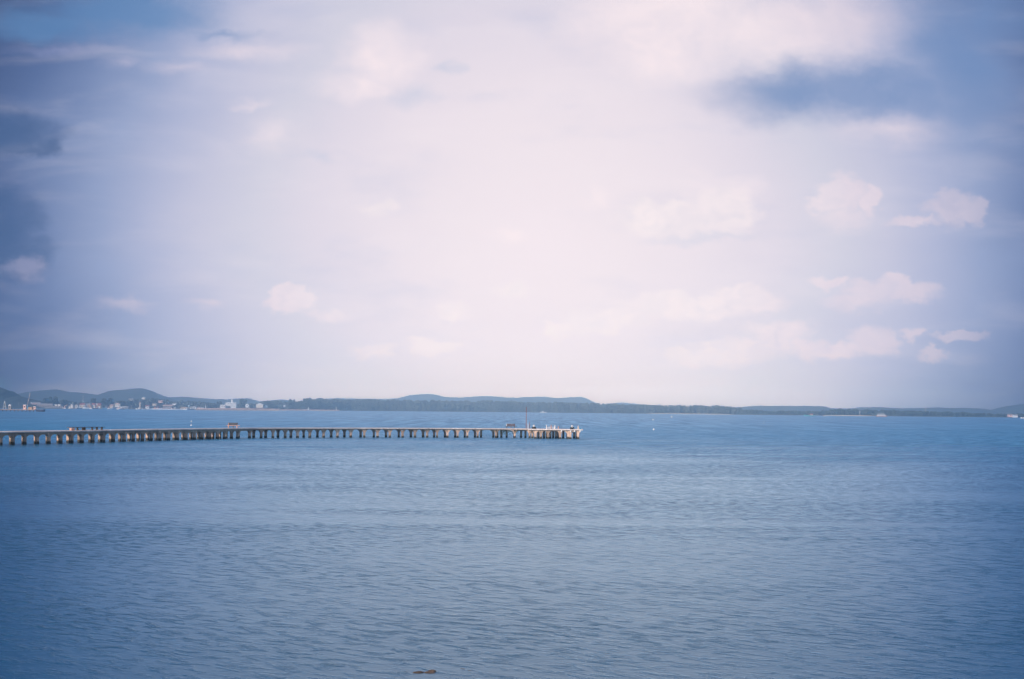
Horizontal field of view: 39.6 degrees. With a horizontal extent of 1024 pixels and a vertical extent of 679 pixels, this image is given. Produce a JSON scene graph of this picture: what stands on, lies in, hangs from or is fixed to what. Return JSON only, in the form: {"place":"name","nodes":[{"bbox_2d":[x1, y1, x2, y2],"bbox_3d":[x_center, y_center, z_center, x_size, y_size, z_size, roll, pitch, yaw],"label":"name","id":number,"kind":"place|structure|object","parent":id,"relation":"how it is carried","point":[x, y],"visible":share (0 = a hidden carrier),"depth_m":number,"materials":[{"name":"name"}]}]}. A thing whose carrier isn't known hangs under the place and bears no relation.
{"place":"outdoors","nodes":[
{"label":"outdoors","id":0,"kind":"place"},
{"bbox_2d":[0,387,68,407],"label":"hill","id":1,"kind":"structure","parent":0,"point":[13,399],"depth_m":2914.74,"materials":[{"name":"green plant"}]},
{"bbox_2d":[19,389,95,401],"bbox_3d":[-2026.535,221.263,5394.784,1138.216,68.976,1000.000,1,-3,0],"label":"hill","id":2,"kind":"structure","parent":0,"point":[41,395],"depth_m":5193.49,"materials":[{"name":"green plant"}]},
{"bbox_2d":[79,388,177,402],"bbox_3d":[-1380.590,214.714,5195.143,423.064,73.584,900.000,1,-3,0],"label":"domed hill","id":3,"kind":"structure","parent":0,"point":[126,394],"depth_m":5010.83,"materials":[{"name":"green plant"}]},
{"bbox_2d":[168,397,288,403],"bbox_3d":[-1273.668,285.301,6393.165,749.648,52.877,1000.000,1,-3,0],"label":"hill","id":4,"kind":"structure","parent":0,"point":[223,401],"depth_m":6239.79,"materials":[{"name":"green plant"}]},
{"bbox_2d":[225,402,237,407],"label":"building","id":5,"kind":"structure","parent":0,"point":[232,404],"depth_m":2996.60,"materials":[{"name":"paint"}]},
{"bbox_2d":[256,403,263,407],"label":"cream hall","id":6,"kind":"structure","parent":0,"point":[259,405],"depth_m":2996.56,"materials":[{"name":"white paint"}]},
{"bbox_2d":[328,394,641,404],"bbox_3d":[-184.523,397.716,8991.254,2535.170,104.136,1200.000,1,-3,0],"label":"distant hill","id":7,"kind":"structure","parent":0,"point":[429,397],"depth_m":8795.01,"materials":[{"name":"green plant"}]},
{"bbox_2d":[0,408,1023,678],"bbox_3d":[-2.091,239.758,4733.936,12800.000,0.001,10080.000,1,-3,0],"label":"sea water","id":8,"kind":"structure","parent":0,"point":[660,546],"depth_m":56.67,"materials":[{"name":"blue liquid"}]},
{"bbox_2d":[0,409,35,411],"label":"working pier","id":9,"kind":"structure","parent":8,"relation":"in","point":[18,409],"depth_m":1309.69,"materials":[{"name":"grey concrete"}]},
{"bbox_2d":[196,408,280,410],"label":"breakwater","id":10,"kind":"object","parent":8,"relation":"in","point":[234,409],"visible":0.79,"depth_m":2553.01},
{"bbox_2d":[0,428,582,444],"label":"jetty","id":11,"kind":"object","parent":8,"relation":"in","point":[210,433],"visible":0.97,"depth_m":247.91,"materials":[{"name":"concrete"}]},
{"bbox_2d":[67,427,102,429],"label":"long low railing","id":12,"kind":"object","parent":11,"relation":"on","point":[83,428],"visible":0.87,"depth_m":215.66,"materials":[{"name":"brown wood"}]},
{"bbox_2d":[226,423,239,427],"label":"concrete bench","id":13,"kind":"object","parent":11,"relation":"on","point":[232,424],"visible":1,"depth_m":252.68,"materials":[{"name":"grey concrete"}]},
{"bbox_2d":[281,409,339,410],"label":"breakwater","id":14,"kind":"object","parent":8,"relation":"in","point":[306,410],"visible":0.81,"depth_m":2972.74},
{"bbox_2d":[413,670,435,672],"bbox_3d":[-1.840,6.988,29.798,0.511,0.103,0.386,1,-3,0],"label":"sea rock","id":15,"kind":"object","parent":8,"relation":"in","point":[431,671],"visible":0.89,"depth_m":29.71,"materials":[{"name":"brown stone"}]},
{"bbox_2d":[0,0,1023,409],"label":"sky","id":16,"kind":"structure","parent":0,"point":[733,203],"materials":[{"name":"white"}]},
{"bbox_2d":[22,407,1023,417],"bbox_3d":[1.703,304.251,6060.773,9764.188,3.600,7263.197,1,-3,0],"label":"shore ground","id":17,"kind":"structure","parent":0,"point":[546,412],"depth_m":2978.89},
{"bbox_2d":[37,404,53,407],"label":"long shed","id":18,"kind":"structure","parent":17,"relation":"on","point":[45,405],"depth_m":2856.53,"materials":[{"name":"white"}]},
{"bbox_2d":[43,398,51,403],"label":"shore tree","id":19,"kind":"object","parent":17,"relation":"on","point":[45,400],"visible":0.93,"depth_m":3031.86,"materials":[{"name":"green plant"}]},
{"bbox_2d":[49,396,58,403],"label":"shore tree","id":20,"kind":"object","parent":17,"relation":"on","point":[54,400],"visible":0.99,"depth_m":3029.33,"materials":[{"name":"green plant"}]},
{"bbox_2d":[100,398,113,407],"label":"shore tree","id":21,"kind":"object","parent":17,"relation":"on","point":[109,401],"visible":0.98,"depth_m":3052.92,"materials":[{"name":"green plant"}]},
{"bbox_2d":[163,405,172,407],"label":"purple roof hall","id":22,"kind":"structure","parent":17,"relation":"on","point":[167,406],"depth_m":3096.25,"materials":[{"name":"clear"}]},
{"bbox_2d":[42,398,303,409],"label":"town wood","id":23,"kind":"object","parent":17,"relation":"on","point":[273,405],"visible":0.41,"depth_m":3271.10,"materials":[{"name":"green plant"}]},
{"bbox_2d":[239,399,246,408],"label":"shore tree","id":24,"kind":"object","parent":17,"relation":"on","point":[242,402],"visible":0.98,"depth_m":3143.77,"materials":[{"name":"green plant"}]},
{"bbox_2d":[287,399,295,408],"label":"shore tree","id":25,"kind":"object","parent":17,"relation":"on","point":[291,402],"visible":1,"depth_m":3193.06,"materials":[{"name":"green plant"}]},
{"bbox_2d":[296,401,302,409],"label":"shore tree","id":26,"kind":"object","parent":17,"relation":"on","point":[299,403],"visible":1,"depth_m":3193.36,"materials":[{"name":"green plant"}]},
{"bbox_2d":[302,398,309,409],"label":"shore tree","id":27,"kind":"object","parent":17,"relation":"on","point":[306,402],"visible":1,"depth_m":3291.71,"materials":[{"name":"green plant"}]},
{"bbox_2d":[300,397,745,414],"bbox_3d":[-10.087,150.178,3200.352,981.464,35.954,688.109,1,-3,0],"label":"shore wood","id":28,"kind":"object","parent":17,"relation":"on","point":[405,405],"visible":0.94,"depth_m":3380.72,"materials":[{"name":"green plant"}]},
{"bbox_2d":[739,408,1023,416],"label":"wood","id":29,"kind":"object","parent":17,"relation":"on","point":[840,411],"visible":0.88,"depth_m":2608.67,"materials":[{"name":"green plant"}]},
{"bbox_2d":[645,413,732,414],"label":"beach","id":30,"kind":"structure","parent":0,"point":[680,413],"depth_m":2906.32,"materials":[{"name":"beige sand"}]},
{"bbox_2d":[821,415,864,415],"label":"sandbank","id":31,"kind":"structure","parent":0,"point":[843,415],"depth_m":2552.16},
{"bbox_2d":[735,404,1023,414],"bbox_3d":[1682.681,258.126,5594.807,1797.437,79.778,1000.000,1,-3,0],"label":"hill","id":32,"kind":"structure","parent":0,"point":[1015,409],"depth_m":5385.39,"materials":[{"name":"green plant"}]}
]}

